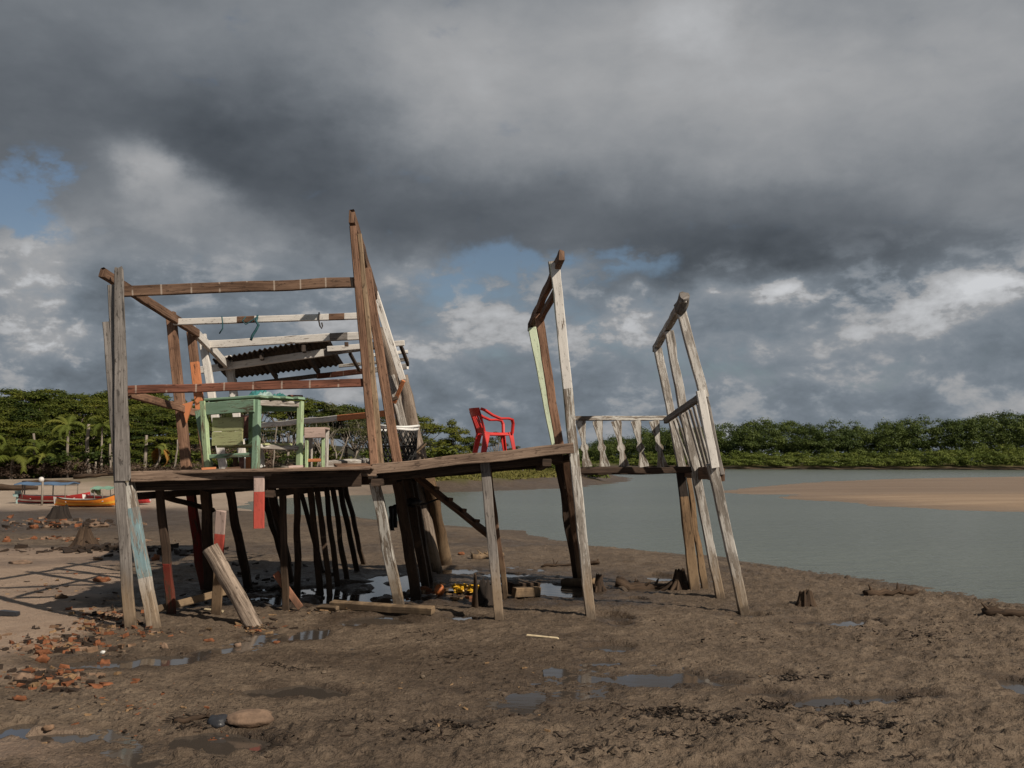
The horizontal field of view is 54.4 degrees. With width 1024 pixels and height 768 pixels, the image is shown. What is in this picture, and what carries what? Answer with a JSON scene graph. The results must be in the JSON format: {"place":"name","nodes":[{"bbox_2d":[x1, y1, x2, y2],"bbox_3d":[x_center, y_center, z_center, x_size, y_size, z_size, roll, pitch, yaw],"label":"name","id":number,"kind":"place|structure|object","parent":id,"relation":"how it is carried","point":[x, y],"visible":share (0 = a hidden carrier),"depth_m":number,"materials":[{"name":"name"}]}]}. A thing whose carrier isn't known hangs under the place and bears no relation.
{"place":"outdoors","nodes":[
{"label":"outdoors","id":0,"kind":"place"},
{"bbox_2d":[0,610,19,615],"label":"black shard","id":1,"kind":"object","parent":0,"point":[8,613],"visible":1,"depth_m":10.26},
{"bbox_2d":[0,442,1023,767],"bbox_3d":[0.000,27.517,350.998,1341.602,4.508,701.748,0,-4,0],"label":"ground","id":2,"kind":"structure","parent":0,"point":[978,714],"depth_m":8.11,"materials":[{"name":"soil"}]},
{"bbox_2d":[0,396,23,409],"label":"broadleaf tree","id":3,"kind":"object","parent":2,"relation":"on","point":[5,400],"visible":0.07,"depth_m":83.87,"materials":[{"name":"green plant"}]},
{"bbox_2d":[0,420,24,449],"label":"broadleaf tree","id":4,"kind":"object","parent":2,"relation":"on","point":[5,429],"visible":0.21,"depth_m":75.01,"materials":[{"name":"green plant"}]},
{"bbox_2d":[0,406,32,433],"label":"broadleaf tree","id":5,"kind":"object","parent":2,"relation":"on","point":[4,410],"visible":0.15,"depth_m":79.06,"materials":[{"name":"green plant"}]},
{"bbox_2d":[0,484,37,490],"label":"drift log","id":6,"kind":"object","parent":2,"relation":"on","point":[5,487],"visible":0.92,"depth_m":47.53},
{"bbox_2d":[1,463,36,477],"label":"dry bush","id":7,"kind":"object","parent":2,"relation":"on","point":[28,466],"visible":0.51,"depth_m":64.55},
{"bbox_2d":[0,443,41,478],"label":"palm tree","id":8,"kind":"object","parent":2,"relation":"on","point":[9,455],"visible":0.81,"depth_m":64.23,"materials":[{"name":"green plant"}]},
{"bbox_2d":[13,672,34,679],"bbox_3d":[-3.557,2.156,7.270,0.133,0.103,0.120,-2,-5,22],"label":"stone","id":9,"kind":"object","parent":2,"relation":"on","point":[19,675],"visible":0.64,"depth_m":7.25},
{"bbox_2d":[0,436,48,454],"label":"broadleaf tree","id":10,"kind":"object","parent":2,"relation":"on","point":[12,444],"visible":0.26,"depth_m":70.10,"materials":[{"name":"green plant"}]},
{"bbox_2d":[0,387,51,416],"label":"broadleaf tree","id":11,"kind":"object","parent":2,"relation":"on","point":[11,391],"visible":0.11,"depth_m":94.38,"materials":[{"name":"green plant"}]},
{"bbox_2d":[0,407,54,439],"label":"broadleaf tree","id":12,"kind":"object","parent":2,"relation":"on","point":[23,414],"visible":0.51,"depth_m":77.21,"materials":[{"name":"green plant"}]},
{"bbox_2d":[7,420,51,451],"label":"broadleaf tree","id":13,"kind":"object","parent":2,"relation":"on","point":[28,424],"visible":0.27,"depth_m":72.52,"materials":[{"name":"green plant"}]},
{"bbox_2d":[2,387,65,408],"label":"broadleaf tree","id":14,"kind":"object","parent":2,"relation":"on","point":[19,397],"visible":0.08,"depth_m":92.05,"materials":[{"name":"green plant"}]},
{"bbox_2d":[11,389,61,417],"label":"broadleaf tree","id":15,"kind":"object","parent":2,"relation":"on","point":[37,397],"visible":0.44,"depth_m":83.21,"materials":[{"name":"green plant"}]},
{"bbox_2d":[16,439,68,477],"bbox_3d":[-30.696,4.990,65.094,2.810,2.795,3.312,4,-6,-41],"label":"palm tree","id":16,"kind":"object","parent":2,"relation":"on","point":[43,448],"visible":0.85,"depth_m":64.98,"materials":[{"name":"green plant"}]},
{"bbox_2d":[22,408,66,438],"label":"broadleaf tree","id":17,"kind":"object","parent":2,"relation":"on","point":[52,412],"visible":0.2,"depth_m":80.19,"materials":[{"name":"green plant"}]},
{"bbox_2d":[4,425,93,446],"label":"broadleaf tree","id":18,"kind":"object","parent":2,"relation":"on","point":[23,439],"visible":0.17,"depth_m":71.49,"materials":[{"name":"green plant"}]},
{"bbox_2d":[24,433,76,477],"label":"broadleaf tree","id":19,"kind":"object","parent":2,"relation":"on","point":[54,437],"visible":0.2,"depth_m":68.05,"materials":[{"name":"green plant"}]},
{"bbox_2d":[14,482,93,502],"bbox_3d":[-17.072,4.046,37.199,2.971,0.800,1.015,0,-4,0],"label":"wooden boat","id":20,"kind":"object","parent":2,"relation":"on","point":[25,498],"visible":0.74,"depth_m":36.92,"materials":[{"name":"red paint"}]},
{"bbox_2d":[46,504,71,518],"bbox_3d":[-13.610,3.866,29.884,0.864,0.490,0.884,-3,-6,38],"label":"tree stump","id":21,"kind":"object","parent":2,"relation":"on","point":[59,512],"visible":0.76,"depth_m":29.72,"materials":[{"name":"black wood"}]},
{"bbox_2d":[31,389,88,417],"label":"broadleaf tree","id":22,"kind":"object","parent":2,"relation":"on","point":[62,394],"visible":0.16,"depth_m":90.98,"materials":[{"name":"green plant"}]},
{"bbox_2d":[44,396,79,421],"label":"broadleaf tree","id":23,"kind":"object","parent":2,"relation":"on","point":[60,400],"visible":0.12,"depth_m":87.83,"materials":[{"name":"green plant"}]},
{"bbox_2d":[42,415,86,477],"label":"palm tree","id":24,"kind":"object","parent":2,"relation":"on","point":[66,424],"visible":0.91,"depth_m":66.11,"materials":[{"name":"green plant"}]},
{"bbox_2d":[22,424,109,473],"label":"broadleaf tree","id":25,"kind":"object","parent":2,"relation":"on","point":[79,434],"visible":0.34,"depth_m":70.62,"materials":[{"name":"green plant"}]},
{"bbox_2d":[54,442,93,476],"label":"broadleaf tree","id":26,"kind":"object","parent":2,"relation":"on","point":[78,448],"visible":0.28,"depth_m":68.77,"materials":[{"name":"green plant"}]},
{"bbox_2d":[38,446,111,468],"bbox_3d":[-28.579,4.842,65.494,4.902,1.675,4.792,3,-5,-30],"label":"bush","id":27,"kind":"object","parent":2,"relation":"on","point":[65,457],"visible":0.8,"depth_m":64.84,"materials":[{"name":"green plant"}]},
{"bbox_2d":[42,398,107,421],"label":"broadleaf tree","id":28,"kind":"object","parent":2,"relation":"on","point":[92,403],"visible":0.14,"depth_m":85.78,"materials":[{"name":"green plant"}]},
{"bbox_2d":[54,401,98,421],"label":"broadleaf tree","id":29,"kind":"object","parent":2,"relation":"on","point":[77,407],"visible":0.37,"depth_m":79.60,"materials":[{"name":"green plant"}]},
{"bbox_2d":[53,494,114,505],"bbox_3d":[-15.139,4.120,35.388,2.345,0.460,0.800,0,-4,0],"label":"wooden boat","id":30,"kind":"object","parent":2,"relation":"on","point":[103,501],"visible":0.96,"depth_m":35.16,"materials":[{"name":"orange paint"}]},
{"bbox_2d":[68,526,99,547],"bbox_3d":[-7.955,2.857,18.642,0.666,0.470,0.685,0,-4,0],"label":"tree stump","id":31,"kind":"object","parent":2,"relation":"on","point":[83,537],"visible":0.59,"depth_m":18.52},
{"bbox_2d":[84,424,89,473],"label":"dead trunk","id":32,"kind":"object","parent":2,"relation":"on","point":[87,442],"visible":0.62,"depth_m":65.31,"materials":[{"name":"grey plant"}]},
{"bbox_2d":[76,407,108,443],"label":"broadleaf tree","id":33,"kind":"object","parent":2,"relation":"on","point":[103,412],"visible":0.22,"depth_m":76.52,"materials":[{"name":"green plant"}]},
{"bbox_2d":[73,473,112,478],"bbox_3d":[-23.572,5.236,56.382,2.442,0.379,0.238,0,-4,-6],"label":"drift log","id":34,"kind":"object","parent":2,"relation":"on","point":[82,476],"visible":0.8,"depth_m":56.29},
{"bbox_2d":[86,416,110,472],"bbox_3d":[-26.784,4.208,65.259,2.611,4.111,2.308,4,-6,-42],"label":"palm tree","id":35,"kind":"object","parent":2,"relation":"on","point":[100,425],"visible":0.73,"depth_m":64.98,"materials":[{"name":"green plant"}]},
{"bbox_2d":[0,456,201,476],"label":"dry undergrowth","id":36,"kind":"object","parent":2,"relation":"on","point":[105,468],"visible":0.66,"depth_m":64.27,"materials":[{"name":"plant"}]},
{"bbox_2d":[92,437,130,468],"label":"palm tree","id":37,"kind":"object","parent":2,"relation":"on","point":[107,441],"visible":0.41,"depth_m":65.36,"materials":[{"name":"green plant"}]},
{"bbox_2d":[82,486,150,503],"bbox_3d":[-14.428,4.051,36.396,2.576,0.660,0.928,0,-4,0],"label":"wooden boat","id":38,"kind":"object","parent":2,"relation":"on","point":[94,496],"visible":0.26,"depth_m":36.21,"materials":[{"name":"red paint"}]},
{"bbox_2d":[97,456,148,470],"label":"bush","id":39,"kind":"object","parent":2,"relation":"on","point":[136,460],"visible":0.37,"depth_m":65.61,"materials":[{"name":"green plant"}]},
{"bbox_2d":[96,441,151,461],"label":"broadleaf tree","id":40,"kind":"object","parent":2,"relation":"on","point":[134,453],"visible":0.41,"depth_m":68.23,"materials":[{"name":"green plant"}]},
{"bbox_2d":[79,390,171,420],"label":"broadleaf tree","id":41,"kind":"object","parent":2,"relation":"on","point":[166,397],"visible":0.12,"depth_m":90.31,"materials":[{"name":"green plant"}]},
{"bbox_2d":[103,422,176,453],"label":"broadleaf tree","id":42,"kind":"object","parent":2,"relation":"on","point":[149,431],"visible":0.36,"depth_m":73.77,"materials":[{"name":"green plant"}]},
{"bbox_2d":[129,406,160,442],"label":"broadleaf tree","id":43,"kind":"object","parent":2,"relation":"on","point":[141,412],"visible":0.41,"depth_m":80.12,"materials":[{"name":"green plant"}]},
{"bbox_2d":[129,397,174,436],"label":"broadleaf tree","id":44,"kind":"object","parent":2,"relation":"on","point":[157,408],"visible":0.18,"depth_m":82.88,"materials":[{"name":"green plant"}]},
{"bbox_2d":[132,411,176,444],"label":"broadleaf tree","id":45,"kind":"object","parent":2,"relation":"on","point":[166,416],"visible":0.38,"depth_m":76.52,"materials":[{"name":"green plant"}]},
{"bbox_2d":[139,439,170,467],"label":"palm tree","id":46,"kind":"object","parent":2,"relation":"on","point":[158,451],"visible":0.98,"depth_m":65.27,"materials":[{"name":"green plant"}]},
{"bbox_2d":[133,429,198,452],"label":"broadleaf tree","id":47,"kind":"object","parent":2,"relation":"on","point":[170,446],"visible":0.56,"depth_m":71.91,"materials":[{"name":"green plant"}]},
{"bbox_2d":[134,449,200,469],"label":"bush","id":48,"kind":"object","parent":2,"relation":"on","point":[172,457],"visible":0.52,"depth_m":66.15,"materials":[{"name":"green plant"}]},
{"bbox_2d":[161,415,211,446],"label":"broadleaf tree","id":49,"kind":"object","parent":2,"relation":"on","point":[192,422],"visible":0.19,"depth_m":76.59,"materials":[{"name":"green plant"}]},
{"bbox_2d":[158,590,225,611],"bbox_3d":[-3.391,2.284,10.483,0.856,0.261,0.048,1,-5,-17],"label":"board","id":50,"kind":"object","parent":2,"relation":"on","point":[191,600],"visible":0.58,"depth_m":10.47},
{"bbox_2d":[174,710,209,723],"bbox_3d":[-1.959,2.049,6.111,0.219,0.069,0.050,1,-5,-16],"label":"driftwood","id":51,"kind":"object","parent":2,"relation":"on","point":[187,719],"visible":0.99,"depth_m":6.09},
{"bbox_2d":[188,427,213,453],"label":"broadleaf tree","id":52,"kind":"object","parent":2,"relation":"on","point":[193,431],"visible":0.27,"depth_m":74.66,"materials":[{"name":"green plant"}]},
{"bbox_2d":[207,714,227,728],"bbox_3d":[-1.781,2.058,6.066,0.139,0.082,0.167,0,-4,0],"label":"rock","id":53,"kind":"object","parent":2,"relation":"on","point":[216,721],"visible":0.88,"depth_m":6.02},
{"bbox_2d":[211,509,226,614],"bbox_3d":[-3.010,1.893,10.209,0.110,1.227,0.520,2,-5,-19],"label":"upright board","id":54,"kind":"object","parent":2,"relation":"on","point":[219,539],"visible":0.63,"depth_m":10.12,"materials":[{"name":"paint"}]},
{"bbox_2d":[203,543,262,626],"bbox_3d":[-2.738,2.027,9.802,0.652,0.913,0.176,-1,-4,7],"label":"leaning log","id":55,"kind":"object","parent":2,"relation":"on","point":[231,586],"visible":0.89,"depth_m":9.75,"materials":[{"name":"wood"}]},
{"bbox_2d":[224,709,274,728],"bbox_3d":[-1.605,2.042,6.071,0.278,0.105,0.252,3,-5,-34],"label":"rock","id":56,"kind":"object","parent":2,"relation":"on","point":[249,718],"visible":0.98,"depth_m":6.01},
{"bbox_2d":[231,448,281,465],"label":"bush","id":57,"kind":"object","parent":2,"relation":"on","point":[265,451],"visible":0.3,"depth_m":72.47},
{"bbox_2d":[261,422,287,442],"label":"thin tree","id":58,"kind":"object","parent":2,"relation":"on","point":[265,434],"visible":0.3,"depth_m":75.26,"materials":[{"name":"green plant"}]},
{"bbox_2d":[265,454,295,463],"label":"bush","id":59,"kind":"object","parent":2,"relation":"on","point":[280,459],"visible":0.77,"depth_m":72.68,"materials":[{"name":"green plant"}]},
{"bbox_2d":[262,419,306,464],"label":"thin tree","id":60,"kind":"object","parent":2,"relation":"on","point":[289,429],"visible":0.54,"depth_m":73.38,"materials":[{"name":"green plant"}]},
{"bbox_2d":[273,571,302,609],"bbox_3d":[-2.406,2.214,10.693,0.326,0.425,0.035,1,-5,-13],"label":"red board","id":61,"kind":"object","parent":2,"relation":"on","point":[295,601],"visible":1,"depth_m":10.69,"materials":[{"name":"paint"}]},
{"bbox_2d":[267,400,322,450],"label":"thin tree","id":62,"kind":"object","parent":2,"relation":"on","point":[286,414],"visible":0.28,"depth_m":82.62,"materials":[{"name":"green plant"}]},
{"bbox_2d":[283,396,342,428],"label":"thin tree","id":63,"kind":"object","parent":2,"relation":"on","point":[309,400],"visible":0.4,"depth_m":84.71,"materials":[{"name":"green plant"}]},
{"bbox_2d":[303,422,338,456],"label":"thin tree","id":64,"kind":"object","parent":2,"relation":"on","point":[315,440],"visible":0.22,"depth_m":76.39,"materials":[{"name":"green plant"}]},
{"bbox_2d":[313,443,341,459],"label":"bush","id":65,"kind":"object","parent":2,"relation":"on","point":[331,451],"visible":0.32,"depth_m":75.86,"materials":[{"name":"green plant"}]},
{"bbox_2d":[316,605,338,610],"bbox_3d":[-1.964,2.382,10.601,0.308,0.063,0.057,-3,-5,35],"label":"squared timber","id":66,"kind":"object","parent":2,"relation":"on","point":[328,607],"visible":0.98,"depth_m":10.58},
{"bbox_2d":[306,401,356,455],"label":"thin tree","id":67,"kind":"object","parent":2,"relation":"on","point":[336,409],"visible":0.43,"depth_m":84.77,"materials":[{"name":"green plant"}]},
{"bbox_2d":[320,404,364,457],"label":"thin tree","id":68,"kind":"object","parent":2,"relation":"on","point":[354,409],"visible":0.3,"depth_m":85.93,"materials":[{"name":"green plant"}]},
{"bbox_2d":[331,420,367,456],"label":"thin tree","id":69,"kind":"object","parent":2,"relation":"on","point":[342,431],"visible":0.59,"depth_m":78.40,"materials":[{"name":"green plant"}]},
{"bbox_2d":[347,427,386,450],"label":"thin tree","id":70,"kind":"object","parent":2,"relation":"on","point":[363,433],"visible":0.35,"depth_m":73.75,"materials":[{"name":"green plant"}]},
{"bbox_2d":[329,600,435,614],"bbox_3d":[-1.380,2.362,10.535,1.232,0.095,0.103,-2,-5,22],"label":"squared timber","id":71,"kind":"object","parent":2,"relation":"on","point":[389,608],"visible":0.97,"depth_m":10.48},
{"bbox_2d":[98,209,749,628],"bbox_3d":[-1.102,0.630,13.092,7.298,4.378,6.992,0,-4,0],"label":"stilt house ruin","id":72,"kind":"object","parent":2,"relation":"on","point":[424,537],"visible":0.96,"depth_m":11.26,"materials":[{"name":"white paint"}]},
{"bbox_2d":[195,410,212,466],"bbox_3d":[-3.375,0.616,10.925,0.272,0.681,0.042,-2,-5,24],"label":"loose board","id":73,"kind":"object","parent":72,"relation":"on","point":[198,417],"visible":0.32,"depth_m":10.95,"materials":[{"name":"green paint"}]},
{"bbox_2d":[200,395,305,468],"bbox_3d":[-2.796,0.538,10.726,1.030,0.799,0.528,-2,-5,25],"label":"table","id":74,"kind":"object","parent":72,"relation":"on","point":[254,406],"visible":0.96,"depth_m":10.63,"materials":[{"name":"green paint"}]},
{"bbox_2d":[241,415,248,438],"bbox_3d":[-2.977,0.481,11.223,0.239,0.278,0.084,-4,-6,41],"label":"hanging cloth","id":75,"kind":"object","parent":74,"relation":"hanging from","point":[246,424],"visible":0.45,"depth_m":11.23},
{"bbox_2d":[304,427,329,466],"bbox_3d":[-2.219,0.734,11.335,0.234,0.477,0.306,0,-4,0],"label":"stool","id":76,"kind":"object","parent":72,"relation":"on","point":[311,433],"visible":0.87,"depth_m":11.21,"materials":[{"name":"paint"}]},
{"bbox_2d":[318,458,369,466],"bbox_3d":[-1.988,0.953,11.963,0.125,0.134,0.914,-2,-5,28],"label":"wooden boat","id":77,"kind":"object","parent":72,"relation":"on","point":[357,460],"visible":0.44,"depth_m":11.94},
{"bbox_2d":[334,463,369,466],"bbox_3d":[-1.789,0.913,11.112,0.448,0.060,0.094,4,-6,-42],"label":"loose plank","id":78,"kind":"object","parent":72,"relation":"on","point":[349,464],"visible":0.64,"depth_m":11.09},
{"bbox_2d":[388,504,397,530],"bbox_3d":[-1.366,1.532,11.460,0.080,0.309,0.143,-4,-6,39],"label":"black rag","id":79,"kind":"object","parent":72,"relation":"hanging from","point":[393,521],"visible":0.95,"depth_m":11.45,"materials":[{"name":"fabric"}]},
{"bbox_2d":[380,424,419,462],"bbox_3d":[-1.379,0.749,12.028,0.528,0.519,0.504,0,-4,0],"label":"net basket","id":80,"kind":"object","parent":72,"relation":"on","point":[412,448],"visible":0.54,"depth_m":11.87,"materials":[{"name":"black plastic"}]},
{"bbox_2d":[469,407,515,452],"bbox_3d":[-0.235,0.546,11.227,0.492,0.542,0.444,2,-5,-19],"label":"armchair","id":81,"kind":"object","parent":72,"relation":"on","point":[479,426],"visible":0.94,"depth_m":11.13,"materials":[{"name":"red plastic"}]},
{"bbox_2d":[417,414,450,446],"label":"thin tree","id":82,"kind":"object","parent":2,"relation":"on","point":[430,428],"visible":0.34,"depth_m":85.48,"materials":[{"name":"green plant"}]},
{"bbox_2d":[434,584,444,595],"bbox_3d":[-0.861,2.449,11.831,0.122,0.143,0.119,0,-4,0],"label":"float","id":83,"kind":"object","parent":2,"relation":"on","point":[439,589],"visible":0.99,"depth_m":11.79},
{"bbox_2d":[426,442,458,458],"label":"bush","id":84,"kind":"object","parent":2,"relation":"on","point":[445,450],"visible":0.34,"depth_m":68.30,"materials":[{"name":"green plant"}]},
{"bbox_2d":[438,418,471,454],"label":"broadleaf tree","id":85,"kind":"object","parent":2,"relation":"on","point":[454,435],"visible":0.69,"depth_m":91.56,"materials":[{"name":"green plant"}]},
{"bbox_2d":[451,583,478,592],"bbox_3d":[-0.551,2.473,11.989,0.401,0.137,0.307,0,-4,0],"label":"plastic bag","id":86,"kind":"object","parent":2,"relation":"on","point":[458,588],"visible":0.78,"depth_m":11.96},
{"bbox_2d":[460,436,481,452],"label":"broadleaf tree","id":87,"kind":"object","parent":2,"relation":"on","point":[470,445],"visible":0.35,"depth_m":95.42,"materials":[{"name":"green plant"}]},
{"bbox_2d":[471,573,478,607],"bbox_3d":[-0.413,2.299,10.866,0.085,0.531,0.535,0,-4,0],"label":"wood snag","id":88,"kind":"object","parent":2,"relation":"on","point":[475,599],"visible":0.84,"depth_m":10.84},
{"bbox_2d":[477,577,492,606],"bbox_3d":[-0.321,2.369,11.313,0.520,0.366,0.619,-2,-5,25],"label":"tree stump","id":89,"kind":"object","parent":2,"relation":"on","point":[484,592],"visible":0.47,"depth_m":11.19,"materials":[{"name":"black wood"}]},
{"bbox_2d":[470,550,503,558],"bbox_3d":[-0.393,2.774,16.174,0.566,0.173,0.176,2,-5,-19],"label":"driftwood","id":90,"kind":"object","parent":2,"relation":"on","point":[480,555],"visible":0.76,"depth_m":16.09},
{"bbox_2d":[435,468,556,480],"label":"bank grass","id":91,"kind":"structure","parent":2,"relation":"on","point":[528,473],"depth_m":74.10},
{"bbox_2d":[487,431,507,451],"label":"thin tree","id":92,"kind":"object","parent":2,"relation":"on","point":[492,441],"visible":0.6,"depth_m":97.77,"materials":[{"name":"green plant"}]},
{"bbox_2d":[0,514,1020,767],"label":"litter","id":93,"kind":"object","parent":2,"relation":"on","point":[54,680],"visible":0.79,"depth_m":9.06,"materials":[{"name":"brick"}]},
{"bbox_2d":[0,566,1023,767],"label":"puddle water","id":94,"kind":"structure","parent":2,"relation":"on","point":[231,743],"depth_m":7.39,"materials":[{"name":"liquid"}]},
{"bbox_2d":[507,581,540,592],"bbox_3d":[0.139,2.508,12.308,0.137,0.176,0.658,-3,-5,30],"label":"timber block","id":95,"kind":"object","parent":2,"relation":"on","point":[510,585],"depth_m":12.19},
{"bbox_2d":[511,586,540,597],"bbox_3d":[0.168,2.453,11.744,0.339,0.115,0.122,2,-5,-23],"label":"timber block","id":96,"kind":"object","parent":2,"relation":"on","point":[529,591],"depth_m":11.70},
{"bbox_2d":[140,582,1012,767],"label":"sea wrack","id":97,"kind":"object","parent":2,"relation":"on","point":[664,710],"visible":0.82,"depth_m":6.08,"materials":[{"name":"brown plant"}]},
{"bbox_2d":[561,578,594,586],"bbox_3d":[0.868,2.570,12.874,0.510,0.164,0.138,-3,-5,36],"label":"short log","id":98,"kind":"object","parent":2,"relation":"on","point":[573,582],"visible":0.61,"depth_m":12.87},
{"bbox_2d":[593,573,606,591],"bbox_3d":[1.077,2.494,12.345,0.377,0.299,0.381,2,-5,-26],"label":"tree stump","id":99,"kind":"object","parent":2,"relation":"on","point":[598,586],"visible":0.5,"depth_m":12.28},
{"bbox_2d":[615,576,665,589],"bbox_3d":[1.640,2.549,12.651,0.714,0.214,0.186,1,-4,-7],"label":"driftwood","id":100,"kind":"object","parent":2,"relation":"on","point":[636,584],"visible":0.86,"depth_m":12.61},
{"bbox_2d":[657,568,689,590],"bbox_3d":[2.132,2.470,12.522,0.745,0.320,0.669,0,-4,0],"label":"tree stump","id":101,"kind":"object","parent":2,"relation":"on","point":[679,581],"visible":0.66,"depth_m":12.43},
{"bbox_2d":[479,409,1023,461],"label":"woods","id":102,"kind":"object","parent":2,"relation":"on","point":[965,435],"visible":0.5,"depth_m":238.21,"materials":[{"name":"green plant"}]},
{"bbox_2d":[581,444,1023,466],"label":"mangrove undergrowth","id":103,"kind":"object","parent":2,"relation":"on","point":[964,457],"visible":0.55,"depth_m":216.75,"materials":[{"name":"green plant"}]},
{"bbox_2d":[795,590,817,606],"bbox_3d":[3.269,2.400,11.153,0.314,0.233,0.280,-3,-5,33],"label":"tree stump","id":104,"kind":"object","parent":2,"relation":"on","point":[805,598],"visible":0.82,"depth_m":11.08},
{"bbox_2d":[862,582,918,595],"bbox_3d":[4.535,2.470,11.904,0.669,0.188,0.122,0,-4,-3],"label":"driftwood","id":105,"kind":"object","parent":2,"relation":"on","point":[870,591],"visible":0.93,"depth_m":11.88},
{"bbox_2d":[980,602,1023,616],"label":"driftwood","id":106,"kind":"object","parent":2,"relation":"on","point":[990,610],"visible":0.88,"depth_m":10.43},
{"bbox_2d":[0,0,1023,461],"label":"sky","id":107,"kind":"structure","parent":0,"point":[834,189],"materials":[{"name":"grey"}]},
{"bbox_2d":[237,469,1023,603],"bbox_3d":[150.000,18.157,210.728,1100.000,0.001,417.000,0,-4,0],"label":"river water","id":108,"kind":"structure","parent":0,"point":[979,554],"depth_m":29.33,"materials":[{"name":"liquid"}]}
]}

